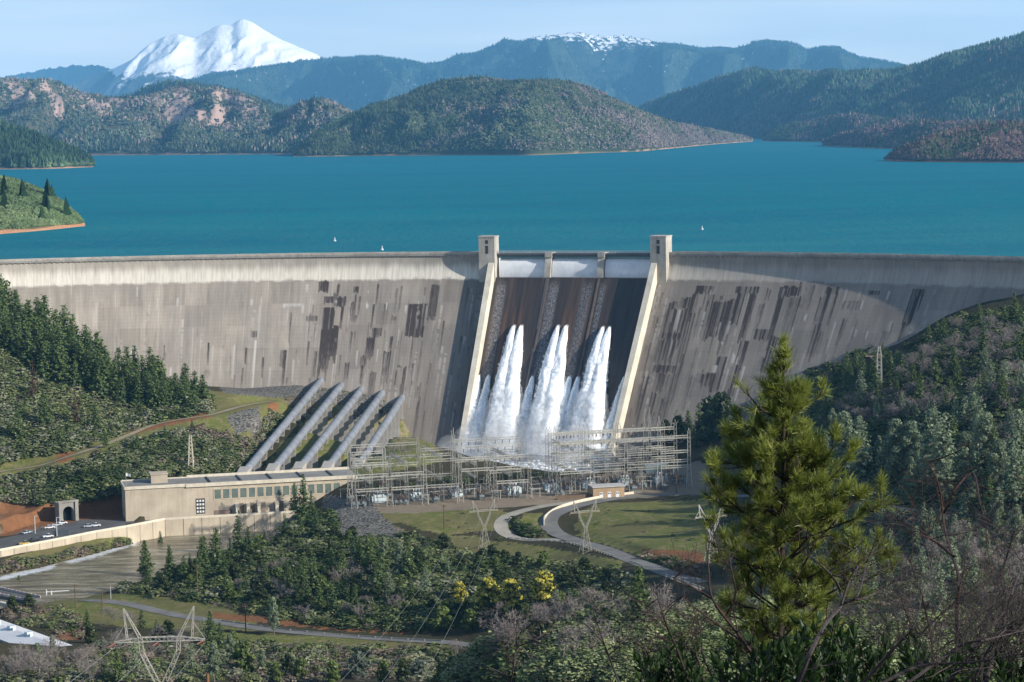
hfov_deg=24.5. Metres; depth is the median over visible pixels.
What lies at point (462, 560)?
live oak
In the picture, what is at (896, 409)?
bare tree
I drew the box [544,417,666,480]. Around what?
gantry
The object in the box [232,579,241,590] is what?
bare tree
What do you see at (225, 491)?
window
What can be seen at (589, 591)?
bare tree
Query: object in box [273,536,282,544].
live oak
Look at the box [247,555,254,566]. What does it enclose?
conifer
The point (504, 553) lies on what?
live oak
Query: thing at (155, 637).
transmission tower
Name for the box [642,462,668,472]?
shed
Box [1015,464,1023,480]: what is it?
bare shrub
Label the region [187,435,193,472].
lattice mast
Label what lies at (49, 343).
conifer
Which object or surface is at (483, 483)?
disconnect switch
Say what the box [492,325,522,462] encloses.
water jet
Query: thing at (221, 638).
conifer
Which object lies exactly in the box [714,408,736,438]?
live oak
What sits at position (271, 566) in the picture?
bare tree
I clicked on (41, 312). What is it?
fir tree
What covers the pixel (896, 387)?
conifer
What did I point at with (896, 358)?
conifer
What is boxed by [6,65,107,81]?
forest
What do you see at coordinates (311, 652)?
undergrowth
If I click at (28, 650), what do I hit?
bare tree
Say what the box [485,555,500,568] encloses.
leafy tree
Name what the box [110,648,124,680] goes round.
conifer
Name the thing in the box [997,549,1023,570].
bare tree
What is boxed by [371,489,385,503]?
transformer
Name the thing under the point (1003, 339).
bare tree
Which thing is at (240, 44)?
mountain
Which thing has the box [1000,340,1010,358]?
conifer
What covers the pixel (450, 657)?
conifer
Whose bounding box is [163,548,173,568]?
fir tree
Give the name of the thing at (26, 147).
forest
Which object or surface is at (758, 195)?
lake
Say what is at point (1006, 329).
bare tree
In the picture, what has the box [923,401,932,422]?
grey pine
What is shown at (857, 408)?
bare tree
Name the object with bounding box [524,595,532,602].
live oak
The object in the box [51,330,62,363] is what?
fir tree
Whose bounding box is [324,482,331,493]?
window
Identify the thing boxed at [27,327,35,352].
conifer
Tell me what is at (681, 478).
disconnect switch
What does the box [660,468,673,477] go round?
circuit breaker
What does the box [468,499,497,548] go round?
transmission tower
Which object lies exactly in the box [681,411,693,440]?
conifer
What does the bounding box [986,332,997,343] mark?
bare tree
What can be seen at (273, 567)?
conifer
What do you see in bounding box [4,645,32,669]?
bare tree
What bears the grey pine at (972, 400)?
on the ground
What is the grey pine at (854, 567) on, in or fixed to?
on the ground
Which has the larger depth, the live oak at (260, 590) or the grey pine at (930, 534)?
the live oak at (260, 590)
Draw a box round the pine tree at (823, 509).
[696,329,904,664]
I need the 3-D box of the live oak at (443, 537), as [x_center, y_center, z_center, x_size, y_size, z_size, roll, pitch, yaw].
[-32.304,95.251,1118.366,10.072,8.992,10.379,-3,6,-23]
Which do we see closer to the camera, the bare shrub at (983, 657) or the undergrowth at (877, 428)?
the bare shrub at (983, 657)
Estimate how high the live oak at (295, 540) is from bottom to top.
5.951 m
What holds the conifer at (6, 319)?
on the ground
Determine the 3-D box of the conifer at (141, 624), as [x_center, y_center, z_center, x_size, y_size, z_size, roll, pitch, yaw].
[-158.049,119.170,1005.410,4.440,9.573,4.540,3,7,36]
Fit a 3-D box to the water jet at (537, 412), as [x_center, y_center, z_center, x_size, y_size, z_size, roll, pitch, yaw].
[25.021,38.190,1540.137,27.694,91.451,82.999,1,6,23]
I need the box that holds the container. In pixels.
[53,529,69,535]
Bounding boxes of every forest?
[0,75,351,152]
[0,117,95,167]
[0,175,71,218]
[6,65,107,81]
[113,33,906,108]
[128,78,292,112]
[292,74,753,155]
[637,31,1023,135]
[762,112,1023,140]
[821,117,1023,147]
[883,119,1023,160]
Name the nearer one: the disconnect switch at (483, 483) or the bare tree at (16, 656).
the bare tree at (16, 656)
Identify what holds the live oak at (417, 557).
on the ground
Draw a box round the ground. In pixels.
[0,294,1023,681]
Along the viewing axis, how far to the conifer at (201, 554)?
1101.27 m
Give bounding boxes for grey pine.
[32,642,43,668]
[49,634,54,650]
[127,640,141,670]
[187,643,197,669]
[198,618,204,637]
[206,642,221,681]
[222,633,235,662]
[256,649,265,671]
[267,596,279,634]
[380,536,388,555]
[385,573,394,594]
[392,542,405,575]
[420,567,433,592]
[444,558,450,574]
[553,589,560,605]
[823,430,830,451]
[827,408,837,430]
[831,411,854,465]
[844,509,853,529]
[845,416,873,476]
[845,548,861,582]
[854,370,868,400]
[867,529,875,546]
[868,543,876,576]
[869,567,879,591]
[871,397,879,421]
[874,436,882,455]
[875,499,886,526]
[877,558,893,596]
[878,418,907,479]
[885,529,898,551]
[889,505,896,524]
[894,556,903,580]
[897,392,904,413]
[901,420,922,469]
[904,401,910,416]
[906,456,916,480]
[910,408,950,479]
[910,525,921,550]
[912,403,919,420]
[912,547,931,587]
[915,579,927,605]
[918,502,929,528]
[921,459,938,495]
[922,507,936,534]
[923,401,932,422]
[923,411,958,489]
[927,562,950,606]
[928,527,935,547]
[929,400,939,420]
[931,527,939,551]
[934,508,948,537]
[938,458,957,498]
[938,531,946,553]
[941,537,961,580]
[948,397,961,425]
[948,514,961,542]
[951,431,981,485]
[956,491,971,521]
[957,395,969,425]
[960,536,973,562]
[961,522,972,547]
[966,381,981,416]
[966,393,977,425]
[966,554,980,590]
[967,396,985,434]
[967,470,978,497]
[971,410,981,438]
[971,416,980,443]
[972,411,998,467]
[977,529,992,567]
[979,379,990,401]
[980,346,989,369]
[986,359,997,384]
[986,438,1012,486]
[989,487,1003,514]
[993,509,1000,526]
[993,563,1012,601]
[997,359,1014,389]
[997,440,1023,501]
[1002,405,1015,436]
[1004,409,1023,467]
[1007,506,1023,542]
[1010,504,1023,530]
[1012,566,1022,592]
[1013,361,1023,396]
[1015,430,1023,462]
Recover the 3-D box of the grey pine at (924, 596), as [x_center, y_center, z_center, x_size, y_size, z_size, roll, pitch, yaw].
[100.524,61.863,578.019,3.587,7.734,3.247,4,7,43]
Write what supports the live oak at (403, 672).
on the ground
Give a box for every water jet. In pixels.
[456,375,480,456]
[467,375,490,457]
[480,325,514,459]
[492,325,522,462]
[509,376,533,460]
[522,325,558,460]
[533,325,567,461]
[542,376,571,463]
[552,377,579,463]
[565,327,603,460]
[575,327,610,466]
[596,377,623,465]
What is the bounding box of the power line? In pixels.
[421,512,498,680]
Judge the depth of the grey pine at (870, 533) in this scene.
885.60 m
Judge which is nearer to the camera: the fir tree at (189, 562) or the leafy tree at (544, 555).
the leafy tree at (544, 555)
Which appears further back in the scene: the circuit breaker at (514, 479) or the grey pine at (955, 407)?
the circuit breaker at (514, 479)
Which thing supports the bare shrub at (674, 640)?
on the ground
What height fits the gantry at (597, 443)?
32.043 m
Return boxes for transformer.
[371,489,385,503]
[409,487,424,500]
[447,484,462,497]
[506,483,521,493]
[543,478,558,491]
[581,476,595,489]
[617,475,631,486]
[653,472,667,484]
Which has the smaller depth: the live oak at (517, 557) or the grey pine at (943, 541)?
the grey pine at (943, 541)
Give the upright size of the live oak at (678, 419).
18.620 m
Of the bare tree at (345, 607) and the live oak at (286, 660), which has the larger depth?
the bare tree at (345, 607)
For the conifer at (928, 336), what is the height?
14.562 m
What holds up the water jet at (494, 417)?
attached to the dam
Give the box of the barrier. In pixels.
[46,589,68,594]
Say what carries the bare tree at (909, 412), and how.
on the ground
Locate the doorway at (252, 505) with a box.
[250,502,254,512]
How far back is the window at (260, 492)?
1300.96 m
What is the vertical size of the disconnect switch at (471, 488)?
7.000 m
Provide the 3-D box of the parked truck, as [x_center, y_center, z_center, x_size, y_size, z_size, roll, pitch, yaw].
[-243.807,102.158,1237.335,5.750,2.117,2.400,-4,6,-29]
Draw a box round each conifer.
[0,275,7,291]
[0,280,9,312]
[0,280,14,310]
[0,291,9,326]
[0,312,7,346]
[1,309,11,345]
[2,298,10,323]
[7,289,23,317]
[11,411,25,438]
[13,312,23,341]
[15,324,24,352]
[19,315,32,351]
[20,304,32,329]
[20,332,38,367]
[21,299,36,332]
[25,361,38,396]
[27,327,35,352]
[31,297,40,320]
[31,318,48,346]
[33,332,43,363]
[35,324,48,356]
[35,341,55,377]
[36,340,53,371]
[36,394,51,424]
[40,294,55,328]
[46,309,68,351]
[46,322,57,352]
[46,328,74,374]
[49,342,71,382]
[54,423,65,445]
[58,305,76,345]
[65,314,81,352]
[65,330,84,362]
[66,336,82,376]
[69,385,81,422]
[70,360,81,388]
[71,325,81,348]
[72,340,86,383]
[77,324,98,357]
[78,351,96,386]
[81,609,91,627]
[83,348,106,388]
[90,331,112,367]
[90,345,119,395]
[90,362,108,399]
[91,404,100,427]
[102,431,109,447]
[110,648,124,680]
[111,360,121,390]
[112,347,123,373]
[114,377,127,403]
[119,346,138,379]
[121,376,128,398]
[122,359,132,389]
[125,361,140,398]
[130,345,142,379]
[133,434,141,448]
[136,540,154,575]
[137,355,144,378]
[137,609,147,628]
[139,370,155,401]
[141,347,155,380]
[142,370,152,393]
[143,355,160,382]
[144,569,151,582]
[146,371,162,405]
[150,355,169,383]
[150,367,160,387]
[152,619,160,638]
[159,380,170,405]
[160,371,171,398]
[161,426,168,438]
[169,385,176,407]
[170,373,179,390]
[172,380,178,400]
[174,375,190,405]
[177,555,188,576]
[179,363,192,388]
[183,380,192,402]
[189,371,202,399]
[190,389,199,410]
[191,564,203,588]
[194,536,210,570]
[196,375,210,397]
[199,536,208,554]
[203,611,216,641]
[207,527,226,564]
[213,622,226,649]
[221,570,233,592]
[236,549,240,562]
[238,584,242,595]
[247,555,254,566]
[261,563,270,582]
[268,555,276,575]
[277,549,285,567]
[279,571,284,585]
[285,566,294,586]
[294,553,312,582]
[306,553,321,593]
[312,587,326,608]
[324,547,338,571]
[325,580,339,613]
[335,550,349,579]
[335,577,345,595]
[344,588,350,602]
[349,535,360,559]
[361,536,377,575]
[365,574,369,588]
[369,559,387,592]
[370,597,376,609]
[371,552,391,584]
[400,545,417,576]
[406,577,415,601]
[433,658,443,681]
[444,651,452,669]
[622,565,654,623]
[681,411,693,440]
[691,426,698,447]
[692,403,702,441]
[820,388,834,415]
[840,363,849,381]
[841,351,851,372]
[846,364,854,383]
[848,368,855,386]
[851,348,860,367]
[852,354,859,374]
[855,394,863,411]
[856,355,868,383]
[863,425,871,452]
[867,350,878,371]
[867,357,875,381]
[869,366,882,395]
[872,386,881,405]
[878,352,882,370]
[881,343,885,364]
[882,348,889,367]
[884,351,896,378]
[892,349,899,368]
[892,376,899,394]
[897,353,906,376]
[897,371,902,388]
[910,363,917,386]
[913,372,926,403]
[918,350,926,369]
[923,325,933,346]
[928,358,942,389]
[929,386,937,406]
[932,321,941,341]
[938,318,948,338]
[940,389,951,409]
[941,376,956,403]
[947,346,960,369]
[947,413,958,443]
[952,363,962,386]
[959,356,967,375]
[975,302,982,321]
[975,375,982,400]
[976,321,990,351]
[981,368,988,383]
[983,425,998,460]
[983,476,993,502]
[984,311,992,329]
[992,374,1009,411]
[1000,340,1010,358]
[1001,305,1008,321]
[1007,292,1018,317]
[1012,334,1023,363]
[1015,308,1023,332]
[1017,392,1023,416]
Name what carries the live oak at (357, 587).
on the ground
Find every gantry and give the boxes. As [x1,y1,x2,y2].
[347,428,525,501]
[347,430,522,491]
[351,438,532,508]
[354,458,373,504]
[389,452,409,503]
[423,445,444,500]
[457,454,478,496]
[490,446,512,496]
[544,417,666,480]
[548,409,678,483]
[551,438,575,490]
[552,418,652,478]
[555,424,692,495]
[584,445,608,483]
[616,439,642,487]
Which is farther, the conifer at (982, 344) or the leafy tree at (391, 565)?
the conifer at (982, 344)
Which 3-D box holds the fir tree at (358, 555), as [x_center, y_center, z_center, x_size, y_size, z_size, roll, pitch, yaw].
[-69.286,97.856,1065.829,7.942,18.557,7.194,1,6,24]
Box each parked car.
[29,537,39,541]
[83,523,93,527]
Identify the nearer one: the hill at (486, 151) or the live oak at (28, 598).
the live oak at (28, 598)
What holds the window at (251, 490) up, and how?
in the powerhouse
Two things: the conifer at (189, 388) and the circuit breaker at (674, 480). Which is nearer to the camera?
the circuit breaker at (674, 480)
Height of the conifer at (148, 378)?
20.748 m
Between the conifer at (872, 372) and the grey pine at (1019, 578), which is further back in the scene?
the conifer at (872, 372)
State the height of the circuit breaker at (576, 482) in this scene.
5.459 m
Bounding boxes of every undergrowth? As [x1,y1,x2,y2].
[0,175,84,229]
[0,341,219,462]
[0,408,285,505]
[0,537,132,639]
[0,634,456,681]
[114,507,645,631]
[269,394,400,455]
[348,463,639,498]
[436,585,1023,681]
[447,506,697,562]
[508,503,811,578]
[713,304,1023,512]
[801,506,1023,636]
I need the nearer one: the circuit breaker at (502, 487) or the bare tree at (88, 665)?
the bare tree at (88, 665)
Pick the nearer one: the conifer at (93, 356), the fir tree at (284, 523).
the fir tree at (284, 523)
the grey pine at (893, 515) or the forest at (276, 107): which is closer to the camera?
the grey pine at (893, 515)
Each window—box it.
[196,498,204,513]
[213,488,221,499]
[222,488,229,498]
[231,487,238,498]
[239,487,247,498]
[248,486,255,497]
[256,486,264,497]
[265,486,272,496]
[273,485,281,496]
[282,485,289,495]
[290,484,298,495]
[307,483,314,494]
[316,483,323,493]
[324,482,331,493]
[332,482,340,489]
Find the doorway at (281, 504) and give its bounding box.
[279,501,283,510]
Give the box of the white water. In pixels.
[473,452,596,472]
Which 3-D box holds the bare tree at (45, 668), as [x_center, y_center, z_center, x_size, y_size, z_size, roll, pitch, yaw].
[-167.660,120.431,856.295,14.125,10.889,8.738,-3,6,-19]
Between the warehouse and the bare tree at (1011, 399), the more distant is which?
the bare tree at (1011, 399)
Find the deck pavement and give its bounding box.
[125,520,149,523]
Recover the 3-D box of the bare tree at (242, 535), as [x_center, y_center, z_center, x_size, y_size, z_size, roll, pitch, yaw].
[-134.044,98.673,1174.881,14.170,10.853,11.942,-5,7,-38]
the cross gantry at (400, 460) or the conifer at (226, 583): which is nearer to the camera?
the conifer at (226, 583)
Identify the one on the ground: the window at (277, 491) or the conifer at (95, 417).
the conifer at (95, 417)
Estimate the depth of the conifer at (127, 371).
1447.76 m
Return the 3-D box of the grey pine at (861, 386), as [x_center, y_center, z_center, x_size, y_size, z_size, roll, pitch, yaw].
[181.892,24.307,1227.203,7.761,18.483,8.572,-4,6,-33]
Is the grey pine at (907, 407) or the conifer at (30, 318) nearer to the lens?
the grey pine at (907, 407)
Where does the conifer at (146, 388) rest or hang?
on the ground
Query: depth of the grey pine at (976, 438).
1022.24 m
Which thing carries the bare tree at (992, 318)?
on the ground
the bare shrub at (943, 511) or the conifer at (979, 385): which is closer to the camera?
the bare shrub at (943, 511)
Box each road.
[71,599,471,646]
[494,491,641,540]
[540,493,752,582]
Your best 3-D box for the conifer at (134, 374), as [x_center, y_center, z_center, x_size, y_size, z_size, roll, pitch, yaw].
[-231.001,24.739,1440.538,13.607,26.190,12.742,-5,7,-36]
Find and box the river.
[0,468,602,608]
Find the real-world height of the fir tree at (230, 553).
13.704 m
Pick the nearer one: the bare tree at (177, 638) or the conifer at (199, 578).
the bare tree at (177, 638)
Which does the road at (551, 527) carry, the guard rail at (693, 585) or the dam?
the guard rail at (693, 585)
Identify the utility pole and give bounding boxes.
[72,584,77,607]
[194,564,199,600]
[242,606,247,631]
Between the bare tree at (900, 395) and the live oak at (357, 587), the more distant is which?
the bare tree at (900, 395)
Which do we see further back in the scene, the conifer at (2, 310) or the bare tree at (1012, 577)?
the conifer at (2, 310)
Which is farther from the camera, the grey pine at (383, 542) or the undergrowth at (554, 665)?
the grey pine at (383, 542)
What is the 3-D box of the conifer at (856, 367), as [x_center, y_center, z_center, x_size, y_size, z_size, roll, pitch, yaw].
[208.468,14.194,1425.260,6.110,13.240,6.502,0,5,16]
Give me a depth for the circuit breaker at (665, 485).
1268.04 m
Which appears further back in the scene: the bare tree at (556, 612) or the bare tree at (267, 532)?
the bare tree at (267, 532)
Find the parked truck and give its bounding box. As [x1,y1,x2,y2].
[42,533,53,537]
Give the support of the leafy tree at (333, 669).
on the ground
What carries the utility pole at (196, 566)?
on the ground
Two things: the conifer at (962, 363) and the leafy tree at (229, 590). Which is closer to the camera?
the leafy tree at (229, 590)
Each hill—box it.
[0,78,342,154]
[0,160,92,168]
[0,189,84,233]
[133,82,285,108]
[293,78,752,156]
[646,39,1023,138]
[763,115,902,141]
[823,124,936,148]
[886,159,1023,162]
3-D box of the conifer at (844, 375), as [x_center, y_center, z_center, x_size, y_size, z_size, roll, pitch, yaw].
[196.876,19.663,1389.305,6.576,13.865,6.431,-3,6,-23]
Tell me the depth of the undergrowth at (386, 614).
1049.32 m
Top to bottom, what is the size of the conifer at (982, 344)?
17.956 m
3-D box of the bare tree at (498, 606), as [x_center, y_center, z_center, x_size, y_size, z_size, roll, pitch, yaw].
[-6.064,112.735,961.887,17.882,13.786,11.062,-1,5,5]
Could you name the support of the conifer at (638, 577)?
on the ground
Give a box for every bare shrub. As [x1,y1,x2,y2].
[473,577,568,681]
[546,555,658,681]
[590,570,746,681]
[652,514,774,666]
[775,509,936,681]
[832,479,1022,679]
[840,532,1023,681]
[861,420,1023,656]
[913,486,1023,681]
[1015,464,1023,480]
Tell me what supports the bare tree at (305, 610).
on the ground
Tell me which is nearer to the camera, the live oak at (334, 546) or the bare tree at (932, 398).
the live oak at (334, 546)
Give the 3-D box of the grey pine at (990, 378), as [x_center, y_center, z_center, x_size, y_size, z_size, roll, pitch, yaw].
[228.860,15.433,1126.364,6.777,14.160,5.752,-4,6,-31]
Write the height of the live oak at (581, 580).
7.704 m
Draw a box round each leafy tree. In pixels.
[184,574,193,583]
[221,584,237,599]
[230,639,256,672]
[231,631,239,641]
[252,534,266,548]
[267,662,282,681]
[273,567,284,579]
[291,656,306,677]
[316,575,328,591]
[326,660,340,681]
[344,530,353,542]
[345,651,372,678]
[368,535,378,544]
[374,660,389,681]
[388,562,396,579]
[403,541,411,549]
[410,658,427,678]
[417,561,430,574]
[431,605,452,631]
[441,599,457,615]
[460,608,477,629]
[476,561,486,569]
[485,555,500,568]
[537,550,549,567]
[558,591,565,602]
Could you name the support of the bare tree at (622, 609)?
on the ground
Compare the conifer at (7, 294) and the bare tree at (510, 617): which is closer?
the bare tree at (510, 617)
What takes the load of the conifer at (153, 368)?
on the ground
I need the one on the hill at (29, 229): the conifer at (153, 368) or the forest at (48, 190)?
the forest at (48, 190)
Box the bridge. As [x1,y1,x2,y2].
[0,587,40,606]
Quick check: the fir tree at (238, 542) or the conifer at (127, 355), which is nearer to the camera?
the fir tree at (238, 542)
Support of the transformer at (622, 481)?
on the ground
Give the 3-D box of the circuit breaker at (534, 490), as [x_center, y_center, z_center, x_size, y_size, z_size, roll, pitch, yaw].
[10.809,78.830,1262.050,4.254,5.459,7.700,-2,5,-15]
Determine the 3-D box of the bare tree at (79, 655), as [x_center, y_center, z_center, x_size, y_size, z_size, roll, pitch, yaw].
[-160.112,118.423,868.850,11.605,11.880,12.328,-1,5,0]
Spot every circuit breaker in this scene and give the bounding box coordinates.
[351,497,365,506]
[394,494,408,504]
[401,484,410,493]
[411,491,424,500]
[424,486,431,495]
[431,492,439,502]
[436,481,444,491]
[446,488,455,499]
[460,483,471,493]
[472,478,480,489]
[476,489,485,500]
[491,486,499,496]
[498,481,506,491]
[506,486,520,497]
[507,476,521,485]
[527,482,536,493]
[538,478,546,488]
[550,485,564,495]
[561,481,570,490]
[572,476,583,485]
[586,473,599,481]
[609,475,617,482]
[622,470,635,478]
[629,481,637,491]
[632,477,646,487]
[659,478,668,489]
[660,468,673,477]
[671,474,685,484]
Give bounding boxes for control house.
[588,483,624,497]
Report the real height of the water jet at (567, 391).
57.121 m
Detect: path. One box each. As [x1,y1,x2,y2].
[0,401,271,471]
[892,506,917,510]
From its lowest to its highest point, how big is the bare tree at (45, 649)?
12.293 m
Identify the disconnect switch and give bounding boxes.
[339,484,350,497]
[376,492,388,503]
[464,484,476,497]
[479,479,489,491]
[490,486,501,499]
[529,484,541,496]
[569,481,572,494]
[641,476,652,489]
[675,474,685,486]
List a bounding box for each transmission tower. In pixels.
[108,606,204,681]
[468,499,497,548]
[569,499,599,550]
[694,505,726,559]
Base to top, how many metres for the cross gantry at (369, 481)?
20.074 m
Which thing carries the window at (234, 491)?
in the powerhouse
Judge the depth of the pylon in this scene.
1225.23 m
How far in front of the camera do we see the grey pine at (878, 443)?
1088.90 m
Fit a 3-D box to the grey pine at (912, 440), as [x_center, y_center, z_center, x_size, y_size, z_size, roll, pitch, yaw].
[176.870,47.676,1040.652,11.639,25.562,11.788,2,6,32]
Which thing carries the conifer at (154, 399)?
on the ground
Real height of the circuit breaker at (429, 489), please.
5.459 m
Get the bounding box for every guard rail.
[220,620,441,640]
[506,537,614,556]
[543,491,633,524]
[630,560,703,589]
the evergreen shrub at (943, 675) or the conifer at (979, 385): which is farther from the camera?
the conifer at (979, 385)
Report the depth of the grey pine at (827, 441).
1160.53 m
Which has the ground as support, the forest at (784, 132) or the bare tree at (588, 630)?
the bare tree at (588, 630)
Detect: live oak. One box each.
[6,595,19,610]
[23,593,36,607]
[84,623,97,642]
[158,575,170,590]
[160,619,174,638]
[182,564,203,578]
[227,562,243,578]
[240,545,250,555]
[243,548,259,561]
[248,576,261,588]
[249,585,271,601]
[263,582,277,594]
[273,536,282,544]
[280,526,293,537]
[280,653,294,670]
[282,559,298,572]
[289,537,300,545]
[294,590,302,599]
[302,544,312,554]
[302,594,315,605]
[306,550,315,559]
[309,525,322,538]
[322,569,335,581]
[327,542,341,558]
[328,525,341,538]
[342,583,364,601]
[348,526,358,536]
[348,571,364,584]
[357,598,368,612]
[367,584,384,599]
[388,586,411,603]
[395,659,410,681]
[412,546,425,559]
[413,552,424,566]
[413,588,424,601]
[424,598,436,609]
[433,532,453,548]
[440,584,447,590]
[447,606,454,615]
[453,555,471,566]
[463,573,477,588]
[474,548,488,563]
[477,603,494,623]
[486,544,499,556]
[488,553,501,565]
[490,567,505,581]
[495,605,516,625]
[500,549,512,560]
[513,551,523,564]
[517,602,535,622]
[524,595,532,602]
[555,570,573,588]
[566,565,581,582]
[574,574,589,589]
[577,557,589,569]
[601,580,613,589]
[601,588,615,600]
[602,568,613,582]
[657,419,672,439]
[666,414,687,441]
[695,394,719,444]
[700,391,734,442]
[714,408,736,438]
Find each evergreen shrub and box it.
[628,630,713,681]
[706,629,856,681]
[743,608,913,681]
[896,625,974,681]
[959,614,1023,681]
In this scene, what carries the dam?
on the ground
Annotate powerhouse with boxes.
[120,467,357,520]
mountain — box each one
[1,64,110,86]
[70,19,327,96]
[118,32,894,110]
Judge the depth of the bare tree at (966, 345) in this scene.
1223.02 m
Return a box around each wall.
[0,510,309,556]
[557,494,591,499]
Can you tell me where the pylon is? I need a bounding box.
[865,346,882,387]
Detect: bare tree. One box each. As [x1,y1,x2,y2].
[0,654,14,673]
[0,660,26,681]
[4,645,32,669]
[4,653,30,673]
[8,643,45,658]
[20,649,53,675]
[21,644,61,666]
[26,650,56,674]
[36,660,66,681]
[39,636,68,662]
[63,650,84,670]
[64,644,93,671]
[71,645,102,662]
[75,656,111,681]
[97,606,120,625]
[102,629,130,649]
[110,632,137,649]
[117,611,143,631]
[147,622,172,639]
[170,637,193,650]
[186,622,200,635]
[214,536,233,547]
[229,528,253,541]
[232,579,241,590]
[257,559,281,574]
[260,526,277,540]
[270,577,283,586]
[275,583,294,598]
[278,557,297,570]
[294,603,309,614]
[329,567,356,581]
[340,602,352,611]
[346,559,359,574]
[347,565,366,579]
[350,603,375,617]
[358,594,370,602]
[388,594,404,607]
[448,639,463,654]
[475,600,510,629]
[478,609,497,625]
[486,607,530,647]
[491,622,527,651]
[506,603,552,638]
[522,602,550,627]
[541,606,570,628]
[548,591,588,617]
[552,615,615,657]
[556,598,590,619]
[557,626,596,651]
[572,584,615,614]
[610,592,653,622]
[622,591,668,620]
[639,593,683,625]
[641,577,687,615]
[850,407,868,421]
[862,407,871,418]
[869,388,889,397]
[874,403,895,419]
[881,395,892,403]
[888,403,911,416]
[893,366,911,378]
[893,384,914,397]
[893,388,910,400]
[901,536,947,567]
[902,397,924,407]
[903,351,918,362]
[903,356,916,366]
[903,397,923,415]
[917,359,932,375]
[918,345,942,359]
[918,397,931,409]
[919,393,940,412]
[921,567,949,590]
[922,379,938,395]
[922,583,949,603]
[924,341,948,356]
[936,390,956,407]
[941,333,966,345]
[944,336,956,348]
[947,316,958,328]
[948,348,971,359]
[950,519,978,547]
[952,317,963,327]
[955,543,975,561]
[962,543,992,564]
[963,340,980,351]
[964,342,978,350]
[964,534,1003,561]
[966,545,995,572]
[968,327,981,339]
[970,541,1006,560]
[976,586,1008,607]
[979,392,991,401]
[981,314,998,323]
[984,316,1002,328]
[984,322,1004,333]
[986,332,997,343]
[988,346,1001,359]
[989,381,999,394]
[989,557,1018,580]
[991,333,1012,348]
[991,567,1022,598]
[994,394,1019,408]
[995,420,1014,435]
[996,330,1016,342]
[996,348,1016,360]
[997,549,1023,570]
[999,327,1010,333]
[999,515,1022,536]
[1001,361,1023,376]
[1002,379,1017,387]
[1007,360,1023,375]
[1008,386,1023,398]
[1008,541,1023,565]
[1011,325,1022,333]
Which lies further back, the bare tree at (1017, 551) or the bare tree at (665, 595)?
the bare tree at (1017, 551)
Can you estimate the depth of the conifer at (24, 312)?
1478.58 m
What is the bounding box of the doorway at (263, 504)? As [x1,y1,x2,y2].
[261,502,265,511]
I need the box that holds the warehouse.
[0,620,70,645]
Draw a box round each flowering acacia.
[451,581,474,612]
[472,576,502,613]
[498,578,522,613]
[530,570,557,612]
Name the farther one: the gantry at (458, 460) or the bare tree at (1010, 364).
the gantry at (458, 460)
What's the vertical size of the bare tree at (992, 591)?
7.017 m
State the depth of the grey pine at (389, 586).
1023.49 m
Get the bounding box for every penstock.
[237,377,323,471]
[265,382,343,470]
[292,386,364,469]
[321,390,384,467]
[353,395,404,467]
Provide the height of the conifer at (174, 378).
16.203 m
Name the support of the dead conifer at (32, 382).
on the ground
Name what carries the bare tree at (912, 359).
on the ground
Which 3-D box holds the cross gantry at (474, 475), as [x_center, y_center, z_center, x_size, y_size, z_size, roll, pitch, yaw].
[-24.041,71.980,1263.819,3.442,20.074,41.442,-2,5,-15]
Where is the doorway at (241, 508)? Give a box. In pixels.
[239,503,243,512]
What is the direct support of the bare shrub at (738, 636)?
on the ground
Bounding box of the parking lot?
[0,520,124,547]
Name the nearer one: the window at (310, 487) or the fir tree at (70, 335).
the window at (310, 487)
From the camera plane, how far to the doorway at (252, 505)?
1300.64 m
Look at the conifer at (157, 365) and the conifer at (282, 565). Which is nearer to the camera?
the conifer at (282, 565)
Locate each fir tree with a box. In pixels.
[4,311,23,357]
[24,333,33,355]
[34,301,44,329]
[35,302,49,338]
[44,321,50,339]
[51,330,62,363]
[65,327,76,368]
[83,335,95,376]
[101,654,108,674]
[131,376,145,407]
[157,531,161,542]
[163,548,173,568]
[164,545,175,575]
[186,554,192,567]
[193,553,204,579]
[220,550,227,566]
[226,538,236,562]
[230,515,244,552]
[242,526,253,555]
[242,572,249,588]
[280,513,287,534]
[284,559,290,575]
[289,483,300,520]
[292,557,311,596]
[295,474,309,519]
[297,513,303,531]
[299,574,311,603]
[305,491,315,524]
[311,507,320,527]
[348,587,359,615]
[352,537,365,571]
[363,532,376,564]
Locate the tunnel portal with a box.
[54,499,78,521]
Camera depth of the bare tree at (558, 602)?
603.00 m
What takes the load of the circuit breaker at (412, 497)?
on the ground
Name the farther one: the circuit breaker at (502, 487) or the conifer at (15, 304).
the conifer at (15, 304)
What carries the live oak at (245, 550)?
on the ground
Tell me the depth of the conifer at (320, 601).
1017.00 m
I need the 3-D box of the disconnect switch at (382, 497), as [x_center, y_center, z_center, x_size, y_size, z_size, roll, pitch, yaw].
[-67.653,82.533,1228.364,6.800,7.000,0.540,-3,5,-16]
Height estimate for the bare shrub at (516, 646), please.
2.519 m
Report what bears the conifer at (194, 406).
on the ground
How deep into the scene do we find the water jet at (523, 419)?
1537.50 m
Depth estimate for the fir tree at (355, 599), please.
1002.70 m
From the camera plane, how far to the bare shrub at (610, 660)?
14.01 m
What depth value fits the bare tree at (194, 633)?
987.12 m
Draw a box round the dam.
[0,234,1023,468]
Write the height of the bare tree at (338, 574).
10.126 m
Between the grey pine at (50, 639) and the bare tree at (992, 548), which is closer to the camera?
the bare tree at (992, 548)
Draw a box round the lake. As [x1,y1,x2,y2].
[0,139,1023,258]
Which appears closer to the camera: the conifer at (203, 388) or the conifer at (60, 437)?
the conifer at (60, 437)
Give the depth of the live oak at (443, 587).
1019.68 m

